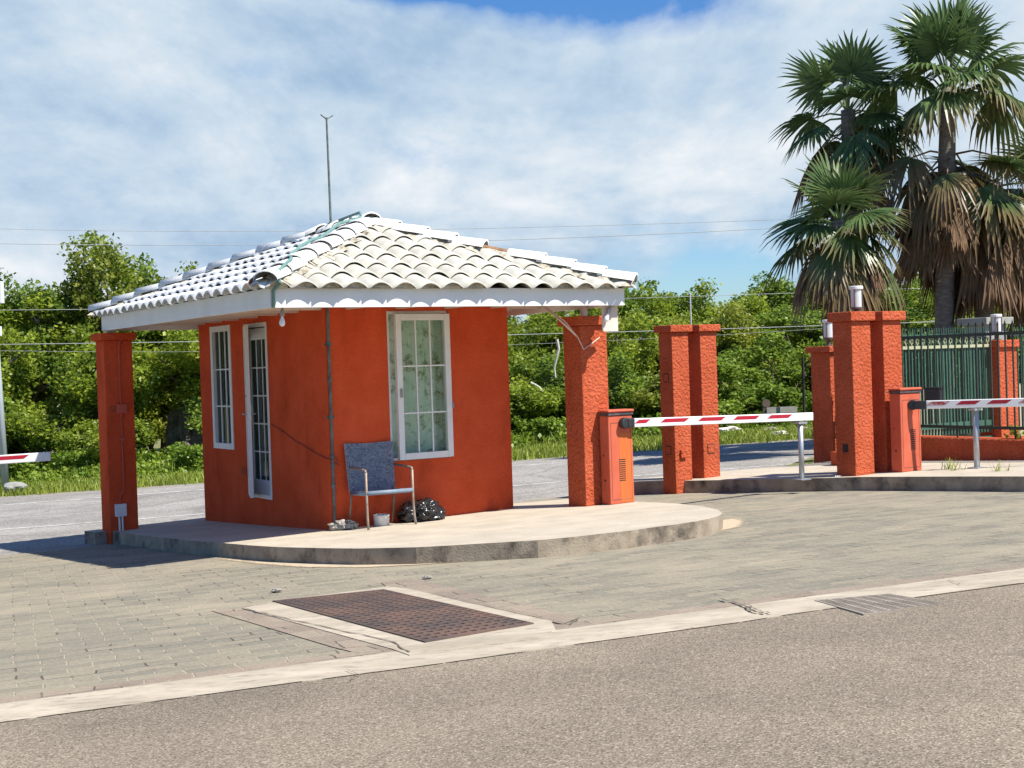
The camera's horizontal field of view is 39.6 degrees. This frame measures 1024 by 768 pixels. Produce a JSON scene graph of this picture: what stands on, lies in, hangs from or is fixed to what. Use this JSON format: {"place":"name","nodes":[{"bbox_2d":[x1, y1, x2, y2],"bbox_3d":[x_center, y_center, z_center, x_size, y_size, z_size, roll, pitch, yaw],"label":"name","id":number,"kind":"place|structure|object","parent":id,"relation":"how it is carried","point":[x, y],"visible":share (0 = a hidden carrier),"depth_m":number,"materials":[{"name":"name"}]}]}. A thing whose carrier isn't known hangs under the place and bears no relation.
{"place":"outdoors","nodes":[
{"label":"outdoors","id":0,"kind":"place"},
{"bbox_2d":[84,499,722,564],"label":"raised pavement","id":1,"kind":"structure","parent":0,"point":[538,529],"depth_m":13.70,"materials":[{"name":"concrete"}]},
{"bbox_2d":[327,519,358,530],"bbox_3d":[-1.832,1.525,15.421,0.339,0.122,0.213,-2,1,0],"label":"coral rock","id":2,"kind":"object","parent":1,"relation":"on","point":[339,525],"visible":1,"depth_m":15.37,"materials":[{"name":"grey stone"}]},
{"bbox_2d":[88,211,637,543],"bbox_3d":[-2.004,0.061,17.003,4.570,4.100,6.153,-2,1,-32],"label":"guard booth","id":3,"kind":"object","parent":1,"relation":"on","point":[395,331],"visible":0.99,"depth_m":16.15,"materials":[{"name":"red paint"}]},
{"bbox_2d":[209,325,234,449],"bbox_3d":[-3.698,0.042,18.245,0.072,1.580,0.730,-2,1,-32],"label":"window","id":4,"kind":"structure","parent":3,"relation":"in","point":[220,337],"depth_m":18.31,"materials":[{"name":"white glass"}]},
{"bbox_2d":[242,322,272,499],"bbox_3d":[-3.153,0.326,17.166,0.339,2.122,0.735,-2,1,-32],"label":"door","id":5,"kind":"structure","parent":3,"relation":"in","point":[257,413],"depth_m":17.20,"materials":[{"name":"metal"}]},
{"bbox_2d":[321,114,333,229],"bbox_3d":[-2.194,-2.517,17.013,0.148,1.416,0.247,-2,1,-1],"label":"roof antenna","id":6,"kind":"object","parent":3,"relation":"on","point":[329,193],"visible":0.87,"depth_m":17.00,"materials":[{"name":"grey metal"}]},
{"bbox_2d":[386,311,453,460],"bbox_3d":[-1.069,0.038,16.121,0.880,1.835,0.260,-2,1,-32],"label":"window","id":7,"kind":"structure","parent":3,"relation":"in","point":[421,404],"depth_m":16.21,"materials":[{"name":"white glass"}]},
{"bbox_2d":[344,441,416,529],"bbox_3d":[-1.437,1.098,15.473,0.596,0.915,0.592,-2,1,-31],"label":"patio chair","id":8,"kind":"object","parent":1,"relation":"on","point":[366,491],"visible":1,"depth_m":15.66,"materials":[{"name":"blue fabric"}]},
{"bbox_2d":[373,514,389,525],"bbox_3d":[-1.429,1.490,15.572,0.182,0.121,0.182,-2,1,0],"label":"plastic tub","id":9,"kind":"object","parent":1,"relation":"on","point":[381,519],"visible":1,"depth_m":15.50,"materials":[{"name":"plastic"}]},
{"bbox_2d":[397,497,446,521],"bbox_3d":[-1.005,1.402,15.830,0.570,0.265,0.503,-2,1,0],"label":"garbage bag","id":10,"kind":"object","parent":1,"relation":"on","point":[427,509],"visible":0.88,"depth_m":15.68,"materials":[{"name":"black plastic"}]},
{"bbox_2d":[598,409,812,504],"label":"barrier gate","id":11,"kind":"structure","parent":1,"relation":"on","point":[616,450],"depth_m":16.05,"materials":[{"name":"orange metal"}]},
{"bbox_2d":[0,421,812,496],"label":"verge grass","id":12,"kind":"structure","parent":0,"point":[555,449],"depth_m":31.72,"materials":[{"name":"green plant"}]},
{"bbox_2d":[3,482,27,492],"bbox_3d":[-11.092,2.312,31.729,0.498,0.266,0.505,-2,1,-34],"label":"footing rock","id":13,"kind":"object","parent":12,"relation":"on","point":[12,485],"visible":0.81,"depth_m":31.58,"materials":[{"name":"stone"}]},
{"bbox_2d":[0,438,812,498],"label":"gravel shoulder","id":14,"kind":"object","parent":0,"point":[94,491],"visible":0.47,"depth_m":30.72},
{"bbox_2d":[0,440,813,554],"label":"back road","id":15,"kind":"structure","parent":0,"point":[69,510],"depth_m":24.85,"materials":[{"name":"grey asphalt"}]},
{"bbox_2d":[0,452,50,463],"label":"barrier gate","id":16,"kind":"structure","parent":15,"relation":"on","point":[25,457],"depth_m":18.49,"materials":[{"name":"white metal"}]},
{"bbox_2d":[0,381,1020,496],"bbox_3d":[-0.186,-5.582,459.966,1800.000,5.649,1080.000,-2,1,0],"label":"ground","id":17,"kind":"structure","parent":0,"point":[157,445],"depth_m":49.34,"materials":[{"name":"plant"}]},
{"bbox_2d":[0,281,8,485],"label":"utility pole","id":18,"kind":"object","parent":17,"relation":"on","point":[4,471],"visible":0.82,"depth_m":33.02,"materials":[{"name":"white metal"}]},
{"bbox_2d":[0,227,790,244],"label":"overhead wire","id":19,"kind":"object","parent":18,"relation":"attached to","point":[489,240],"visible":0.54,"depth_m":33.26,"materials":[{"name":"black metal"}]},
{"bbox_2d":[21,219,787,231],"bbox_3d":[-2.244,-4.005,33.253,31.446,0.897,0.011,-2,1,0],"label":"overhead wire","id":20,"kind":"object","parent":18,"relation":"attached to","point":[430,229],"visible":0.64,"depth_m":33.25,"materials":[{"name":"black metal"}]},
{"bbox_2d":[0,321,954,344],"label":"overhead wire","id":21,"kind":"object","parent":18,"relation":"attached to","point":[511,334],"visible":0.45,"depth_m":33.28,"materials":[{"name":"grey metal"}]},
{"bbox_2d":[45,288,921,309],"bbox_3d":[-2.247,-2.041,33.276,31.483,0.426,0.012,-2,1,0],"label":"overhead wire","id":22,"kind":"object","parent":18,"relation":"attached to","point":[624,298],"visible":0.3,"depth_m":33.27,"materials":[{"name":"metal"}]},
{"bbox_2d":[3,393,28,453],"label":"roadside shrub","id":23,"kind":"object","parent":17,"relation":"on","point":[7,408],"visible":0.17,"depth_m":37.19,"materials":[{"name":"green plant"}]},
{"bbox_2d":[0,322,49,408],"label":"roadside tree","id":24,"kind":"object","parent":17,"relation":"on","point":[14,385],"visible":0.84,"depth_m":38.29,"materials":[{"name":"green plant"}]},
{"bbox_2d":[8,451,46,479],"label":"roadside shrub","id":25,"kind":"object","parent":17,"relation":"on","point":[13,468],"visible":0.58,"depth_m":34.76,"materials":[{"name":"green plant"}]},
{"bbox_2d":[5,397,63,453],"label":"roadside shrub","id":26,"kind":"object","parent":17,"relation":"on","point":[56,413],"visible":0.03,"depth_m":38.26,"materials":[{"name":"green plant"}]},
{"bbox_2d":[0,268,93,410],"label":"roadside tree","id":27,"kind":"object","parent":17,"relation":"on","point":[17,300],"visible":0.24,"depth_m":39.81,"materials":[{"name":"green plant"}]},
{"bbox_2d":[4,400,94,453],"bbox_3d":[-11.810,1.494,37.284,2.634,2.227,3.590,-1,1,40],"label":"roadside shrub","id":28,"kind":"object","parent":17,"relation":"on","point":[38,430],"visible":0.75,"depth_m":36.66,"materials":[{"name":"green plant"}]},
{"bbox_2d":[39,450,81,472],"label":"roadside shrub","id":29,"kind":"object","parent":17,"relation":"on","point":[61,459],"visible":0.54,"depth_m":35.30,"materials":[{"name":"green plant"}]},
{"bbox_2d":[0,229,165,405],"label":"roadside tree","id":30,"kind":"object","parent":17,"relation":"on","point":[62,327],"visible":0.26,"depth_m":40.45,"materials":[{"name":"green plant"}]},
{"bbox_2d":[67,446,99,471],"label":"roadside shrub","id":31,"kind":"object","parent":17,"relation":"on","point":[84,456],"visible":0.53,"depth_m":35.53,"materials":[{"name":"green plant"}]},
{"bbox_2d":[50,415,158,458],"bbox_3d":[-10.414,1.634,36.347,2.259,1.759,3.080,-2,1,25],"label":"roadside shrub","id":32,"kind":"object","parent":17,"relation":"on","point":[89,435],"visible":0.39,"depth_m":36.06,"materials":[{"name":"green plant"}]},
{"bbox_2d":[48,232,161,356],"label":"roadside tree","id":33,"kind":"object","parent":17,"relation":"on","point":[78,297],"visible":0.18,"depth_m":40.28,"materials":[{"name":"green plant"}]},
{"bbox_2d":[43,322,180,421],"bbox_3d":[-10.594,0.174,38.157,3.599,4.787,4.126,-2,1,10],"label":"roadside tree","id":34,"kind":"object","parent":17,"relation":"on","point":[78,378],"visible":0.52,"depth_m":37.21,"materials":[{"name":"green plant"}]},
{"bbox_2d":[69,240,176,452],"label":"roadside tree","id":35,"kind":"object","parent":17,"relation":"on","point":[100,280],"visible":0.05,"depth_m":40.89,"materials":[{"name":"green plant"}]},
{"bbox_2d":[136,390,175,452],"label":"roadside shrub","id":36,"kind":"object","parent":17,"relation":"on","point":[160,426],"visible":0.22,"depth_m":42.25,"materials":[{"name":"green plant"}]},
{"bbox_2d":[144,277,177,457],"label":"roadside tree","id":37,"kind":"object","parent":17,"relation":"on","point":[163,445],"visible":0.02,"depth_m":41.63,"materials":[{"name":"green plant"}]},
{"bbox_2d":[125,252,198,348],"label":"roadside tree","id":38,"kind":"object","parent":17,"relation":"on","point":[144,267],"visible":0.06,"depth_m":43.20,"materials":[{"name":"green plant"}]},
{"bbox_2d":[132,330,200,445],"bbox_3d":[-8.495,-0.119,38.717,4.519,4.956,5.611,-2,1,10],"label":"roadside tree","id":39,"kind":"object","parent":17,"relation":"on","point":[174,363],"visible":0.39,"depth_m":37.65,"materials":[{"name":"green plant"}]},
{"bbox_2d":[165,398,202,455],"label":"boulder","id":40,"kind":"object","parent":17,"relation":"on","point":[173,431],"visible":0.19,"depth_m":40.41,"materials":[{"name":"stone"}]},
{"bbox_2d":[168,441,202,470],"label":"roadside shrub","id":41,"kind":"object","parent":17,"relation":"on","point":[185,455],"visible":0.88,"depth_m":34.41,"materials":[{"name":"green plant"}]},
{"bbox_2d":[180,394,201,433],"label":"roadside shrub","id":42,"kind":"object","parent":17,"relation":"on","point":[197,419],"visible":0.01,"depth_m":37.24,"materials":[{"name":"green plant"}]},
{"bbox_2d":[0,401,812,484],"bbox_3d":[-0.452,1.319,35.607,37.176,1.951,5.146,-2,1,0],"label":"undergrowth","id":43,"kind":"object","parent":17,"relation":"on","point":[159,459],"visible":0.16,"depth_m":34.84,"materials":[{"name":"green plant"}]},
{"bbox_2d":[508,351,537,386],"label":"roadside tree","id":44,"kind":"object","parent":17,"relation":"on","point":[522,369],"visible":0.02,"depth_m":38.29,"materials":[{"name":"green plant"}]},
{"bbox_2d":[508,322,555,385],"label":"roadside tree","id":45,"kind":"object","parent":17,"relation":"on","point":[523,353],"visible":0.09,"depth_m":40.34,"materials":[{"name":"green plant"}]},
{"bbox_2d":[509,373,559,425],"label":"roadside shrub","id":46,"kind":"object","parent":17,"relation":"on","point":[544,396],"visible":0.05,"depth_m":35.81,"materials":[{"name":"green plant"}]},
{"bbox_2d":[507,315,562,362],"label":"roadside tree","id":47,"kind":"object","parent":17,"relation":"on","point":[509,324],"visible":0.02,"depth_m":43.93,"materials":[{"name":"green plant"}]},
{"bbox_2d":[509,380,564,427],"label":"roadside shrub","id":48,"kind":"object","parent":17,"relation":"on","point":[529,403],"visible":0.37,"depth_m":35.72,"materials":[{"name":"green plant"}]},
{"bbox_2d":[510,414,565,442],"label":"roadside shrub","id":49,"kind":"object","parent":17,"relation":"on","point":[547,426],"visible":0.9,"depth_m":35.04,"materials":[{"name":"green plant"}]},
{"bbox_2d":[507,310,569,358],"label":"roadside tree","id":50,"kind":"object","parent":17,"relation":"on","point":[530,320],"visible":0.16,"depth_m":42.12,"materials":[{"name":"green plant"}]},
{"bbox_2d":[529,354,641,419],"bbox_3d":[1.717,0.406,37.729,3.654,2.426,2.667,-2,1,-6],"label":"roadside shrub","id":51,"kind":"object","parent":17,"relation":"on","point":[553,380],"visible":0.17,"depth_m":36.91,"materials":[{"name":"green plant"}]},
{"bbox_2d":[535,310,636,356],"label":"roadside tree","id":52,"kind":"object","parent":17,"relation":"on","point":[564,313],"visible":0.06,"depth_m":42.54,"materials":[{"name":"green plant"}]},
{"bbox_2d":[541,354,642,417],"bbox_3d":[2.200,0.378,37.786,3.366,2.405,2.457,-2,1,25],"label":"roadside shrub","id":53,"kind":"object","parent":17,"relation":"on","point":[560,365],"visible":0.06,"depth_m":37.38,"materials":[{"name":"green plant"}]},
{"bbox_2d":[560,351,651,416],"bbox_3d":[2.884,0.325,37.328,3.512,2.378,2.563,-3,1,-42],"label":"roadside shrub","id":54,"kind":"object","parent":17,"relation":"on","point":[618,389],"visible":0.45,"depth_m":36.31,"materials":[{"name":"green plant"}]},
{"bbox_2d":[552,306,672,381],"bbox_3d":[2.911,-0.509,38.684,3.022,4.027,3.465,-2,1,-34],"label":"roadside tree","id":55,"kind":"object","parent":17,"relation":"on","point":[642,362],"visible":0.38,"depth_m":38.32,"materials":[{"name":"green plant"}]},
{"bbox_2d":[539,280,713,345],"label":"roadside tree","id":56,"kind":"object","parent":17,"relation":"on","point":[630,304],"visible":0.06,"depth_m":43.42,"materials":[{"name":"green plant"}]},
{"bbox_2d":[614,374,724,417],"bbox_3d":[4.052,0.543,36.842,2.931,1.766,3.190,-2,1,25],"label":"roadside shrub","id":57,"kind":"object","parent":17,"relation":"on","point":[649,402],"visible":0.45,"depth_m":36.04,"materials":[{"name":"green plant"}]},
{"bbox_2d":[620,283,722,375],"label":"roadside tree","id":58,"kind":"object","parent":17,"relation":"on","point":[644,295],"visible":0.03,"depth_m":42.28,"materials":[{"name":"green plant"}]},
{"bbox_2d":[641,277,736,372],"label":"roadside tree","id":59,"kind":"object","parent":17,"relation":"on","point":[663,308],"visible":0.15,"depth_m":41.81,"materials":[{"name":"green plant"}]},
{"bbox_2d":[638,299,762,366],"bbox_3d":[5.197,-0.525,39.950,3.626,3.679,2.816,-1,1,40],"label":"roadside tree","id":60,"kind":"object","parent":17,"relation":"on","point":[737,335],"visible":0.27,"depth_m":39.17,"materials":[{"name":"green plant"}]},
{"bbox_2d":[644,329,807,414],"bbox_3d":[5.410,-0.038,36.541,4.363,2.688,3.185,-2,1,28],"label":"roadside shrub","id":61,"kind":"object","parent":17,"relation":"on","point":[746,385],"visible":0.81,"depth_m":36.05,"materials":[{"name":"green plant"}]},
{"bbox_2d":[718,398,746,427],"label":"roadside shrub","id":62,"kind":"object","parent":17,"relation":"on","point":[726,408],"visible":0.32,"depth_m":34.33,"materials":[{"name":"green plant"}]},
{"bbox_2d":[698,276,805,403],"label":"roadside tree","id":63,"kind":"object","parent":17,"relation":"on","point":[755,307],"visible":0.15,"depth_m":42.20,"materials":[{"name":"green plant"}]},
{"bbox_2d":[717,299,831,366],"bbox_3d":[7.445,-0.696,39.843,5.364,3.603,2.960,-2,1,26],"label":"roadside tree","id":64,"kind":"object","parent":17,"relation":"on","point":[779,319],"visible":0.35,"depth_m":39.41,"materials":[{"name":"green plant"}]},
{"bbox_2d":[761,399,796,425],"bbox_3d":[6.453,0.784,34.289,0.840,0.860,0.180,-2,1,-3],"label":"rusty trough","id":65,"kind":"object","parent":17,"relation":"on","point":[766,407],"visible":0.88,"depth_m":34.21,"materials":[{"name":"grey metal"}]},
{"bbox_2d":[759,354,811,407],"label":"roadside shrub","id":66,"kind":"object","parent":17,"relation":"on","point":[808,385],"visible":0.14,"depth_m":37.41,"materials":[{"name":"green plant"}]},
{"bbox_2d":[747,271,826,343],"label":"roadside tree","id":67,"kind":"object","parent":17,"relation":"on","point":[787,299],"visible":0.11,"depth_m":43.23,"materials":[{"name":"green plant"}]},
{"bbox_2d":[760,337,820,386],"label":"roadside shrub","id":68,"kind":"object","parent":17,"relation":"on","point":[802,353],"visible":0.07,"depth_m":37.47,"materials":[{"name":"green plant"}]},
{"bbox_2d":[634,460,1023,493],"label":"kerbed island","id":69,"kind":"structure","parent":17,"relation":"on","point":[931,475],"depth_m":17.53,"materials":[{"name":"concrete"}]},
{"bbox_2d":[654,324,719,493],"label":"gate pillar","id":70,"kind":"structure","parent":69,"relation":"on","point":[688,369],"depth_m":19.15,"materials":[{"name":"red paint"}]},
{"bbox_2d":[793,421,810,479],"bbox_3d":[3.549,0.820,17.442,0.160,0.713,0.160,-2,1,-32],"label":"boom rest post","id":71,"kind":"object","parent":69,"relation":"on","point":[801,451],"visible":1,"depth_m":17.41,"materials":[{"name":"metal"}]},
{"bbox_2d":[806,346,835,462],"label":"fence pillar","id":72,"kind":"structure","parent":69,"relation":"on","point":[823,401],"depth_m":20.87,"materials":[{"name":"red paint"}]},
{"bbox_2d":[822,320,832,345],"bbox_3d":[4.671,-0.755,20.985,0.172,0.396,0.169,-2,1,-32],"label":"pillar lamp","id":73,"kind":"object","parent":72,"relation":"on","point":[828,331],"visible":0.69,"depth_m":20.93,"materials":[{"name":"white glass"}]},
{"bbox_2d":[827,311,905,475],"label":"gate pillar","id":74,"kind":"structure","parent":69,"relation":"on","point":[867,352],"depth_m":17.51,"materials":[{"name":"red paint"}]},
{"bbox_2d":[849,286,862,310],"bbox_3d":[4.265,-1.054,17.601,0.172,0.326,0.169,-2,1,-32],"label":"pillar lamp","id":75,"kind":"object","parent":74,"relation":"on","point":[856,298],"visible":0.89,"depth_m":17.55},
{"bbox_2d":[888,387,1023,471],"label":"barrier gate","id":76,"kind":"structure","parent":69,"relation":"on","point":[906,404],"depth_m":17.41,"materials":[{"name":"orange metal"}]},
{"bbox_2d":[967,408,986,468],"bbox_3d":[5.594,0.655,17.122,0.160,0.721,0.160,-2,1,-32],"label":"boom rest post","id":77,"kind":"object","parent":69,"relation":"on","point":[976,438],"visible":1,"depth_m":17.09,"materials":[{"name":"metal"}]},
{"bbox_2d":[974,339,1018,437],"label":"fence pillar","id":78,"kind":"structure","parent":69,"relation":"on","point":[997,432],"depth_m":21.30,"materials":[{"name":"red paint"}]},
{"bbox_2d":[990,314,1001,339],"bbox_3d":[7.321,-0.859,21.469,0.172,0.396,0.169,-2,1,-32],"label":"pillar lamp","id":79,"kind":"object","parent":78,"relation":"on","point":[996,318],"visible":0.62,"depth_m":21.42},
{"bbox_2d":[757,146,911,331],"bbox_3d":[5.783,-1.368,24.924,2.840,5.750,2.796,-2,1,0],"label":"fan palm","id":80,"kind":"object","parent":17,"relation":"on","point":[838,264],"visible":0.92,"depth_m":24.52,"materials":[{"name":"green plant"}]},
{"bbox_2d":[775,336,907,387],"bbox_3d":[8.568,-0.492,36.503,3.607,3.219,2.633,-2,1,-8],"label":"roadside shrub","id":81,"kind":"object","parent":17,"relation":"on","point":[793,354],"visible":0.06,"depth_m":36.75,"materials":[{"name":"green plant"}]},
{"bbox_2d":[770,28,929,247],"bbox_3d":[6.486,-2.605,27.134,2.768,8.112,2.761,-2,1,-21],"label":"fan palm","id":82,"kind":"object","parent":17,"relation":"on","point":[854,64],"visible":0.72,"depth_m":26.76,"materials":[{"name":"green plant"}]},
{"bbox_2d":[796,283,958,342],"bbox_3d":[10.341,-0.948,39.718,4.905,3.723,3.951,-2,1,30],"label":"roadside tree","id":83,"kind":"object","parent":17,"relation":"on","point":[927,308],"visible":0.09,"depth_m":39.38,"materials":[{"name":"green plant"}]},
{"bbox_2d":[877,285,931,325],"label":"roadside tree","id":84,"kind":"object","parent":17,"relation":"on","point":[916,313],"visible":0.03,"depth_m":43.31,"materials":[{"name":"green plant"}]},
{"bbox_2d":[831,436,1023,465],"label":"gate plinth","id":85,"kind":"structure","parent":17,"relation":"on","point":[834,458],"depth_m":19.74,"materials":[{"name":"red paint"}]},
{"bbox_2d":[902,327,994,436],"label":"sliding gate","id":86,"kind":"structure","parent":85,"relation":"on","point":[928,431],"depth_m":20.89,"materials":[{"name":"green metal"}]},
{"bbox_2d":[1009,327,1023,426],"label":"iron fence","id":87,"kind":"object","parent":85,"relation":"on","point":[1017,335],"visible":0.46,"depth_m":21.67,"materials":[{"name":"green paint"}]},
{"bbox_2d":[849,0,1023,387],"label":"fan palm","id":88,"kind":"object","parent":17,"relation":"on","point":[940,217],"visible":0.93,"depth_m":25.91,"materials":[{"name":"green plant"}]},
{"bbox_2d":[912,153,1023,332],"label":"fan palm","id":89,"kind":"object","parent":17,"relation":"on","point":[992,288],"visible":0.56,"depth_m":25.89,"materials":[{"name":"brown plant"}]},
{"bbox_2d":[920,385,1023,435],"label":"garden wall","id":90,"kind":"structure","parent":17,"relation":"on","point":[1021,431],"depth_m":23.87,"materials":[{"name":"concrete"}]},
{"bbox_2d":[957,317,1013,436],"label":"concrete pier","id":91,"kind":"structure","parent":17,"relation":"on","point":[985,320],"depth_m":23.45,"materials":[{"name":"grey concrete"}]},
{"bbox_2d":[994,124,1023,376],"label":"fan palm","id":92,"kind":"object","parent":17,"relation":"on","point":[1020,194],"visible":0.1,"depth_m":28.09,"materials":[{"name":"green plant"}]},
{"bbox_2d":[0,583,1023,767],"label":"asphalt road","id":93,"kind":"structure","parent":0,"point":[939,686],"depth_m":5.62,"materials":[{"name":"grey asphalt"}]},
{"bbox_2d":[0,568,1023,721],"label":"concrete gutter","id":94,"kind":"object","parent":93,"relation":"on","point":[101,699],"visible":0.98,"depth_m":7.17,"materials":[{"name":"beige concrete"}]},
{"bbox_2d":[815,594,943,615],"bbox_3d":[2.008,1.202,7.731,0.494,0.072,0.674,-2,1,-10],"label":"drain grate","id":95,"kind":"object","parent":94,"relation":"on","point":[871,604],"visible":0.94,"depth_m":7.69,"materials":[{"name":"grey metal"}]},
{"bbox_2d":[0,491,1023,697],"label":"brick paving","id":96,"kind":"structure","parent":0,"point":[70,618],"depth_m":10.67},
{"bbox_2d":[212,609,390,652],"bbox_3d":[-1.373,1.493,8.720,0.186,0.175,2.901,-2,1,-27],"label":"red brick border","id":97,"kind":"object","parent":96,"relation":"on","point":[326,638],"visible":1,"depth_m":8.44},
{"bbox_2d":[242,586,554,655],"bbox_3d":[-0.687,1.445,8.867,1.192,0.216,3.329,-2,1,-27],"label":"concrete surround","id":98,"kind":"object","parent":96,"relation":"on","point":[538,628],"visible":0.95,"depth_m":8.04,"materials":[{"name":"beige concrete"}]},
{"bbox_2d":[272,589,533,642],"bbox_3d":[-0.739,1.458,9.054,0.781,0.210,2.899,-2,1,-26],"label":"drain grate","id":99,"kind":"object","parent":98,"relation":"in","point":[424,620],"visible":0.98,"depth_m":8.78,"materials":[{"name":"metal"}]},
{"bbox_2d":[381,579,577,623],"bbox_3d":[-0.313,1.432,9.459,0.319,0.192,3.328,-2,1,-21],"label":"red brick border","id":100,"kind":"object","parent":96,"relation":"on","point":[438,590],"visible":1,"depth_m":9.32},
{"bbox_2d":[218,519,745,567],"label":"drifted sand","id":101,"kind":"structure","parent":96,"relation":"on","point":[731,523],"depth_m":13.30,"materials":[{"name":"beige sand"}]},
{"bbox_2d":[0,564,1023,703],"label":"red brick border","id":102,"kind":"object","parent":96,"relation":"on","point":[355,654],"visible":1,"depth_m":7.79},
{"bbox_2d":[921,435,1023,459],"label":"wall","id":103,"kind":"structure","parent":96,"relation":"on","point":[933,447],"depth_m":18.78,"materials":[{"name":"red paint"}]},
{"bbox_2d":[901,319,1023,438],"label":"iron fence","id":104,"kind":"object","parent":103,"relation":"on","point":[969,335],"visible":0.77,"depth_m":18.96,"materials":[{"name":"green metal"}]},
{"bbox_2d":[924,387,943,400],"bbox_3d":[5.767,0.183,19.406,0.110,0.280,0.260,-2,1,-32],"label":"meter box","id":105,"kind":"object","parent":104,"relation":"attached to","point":[933,393],"visible":0.6,"depth_m":19.35,"materials":[{"name":"grey metal"}]},
{"bbox_2d":[0,0,1023,324],"label":"sky","id":106,"kind":"structure","parent":0,"point":[143,122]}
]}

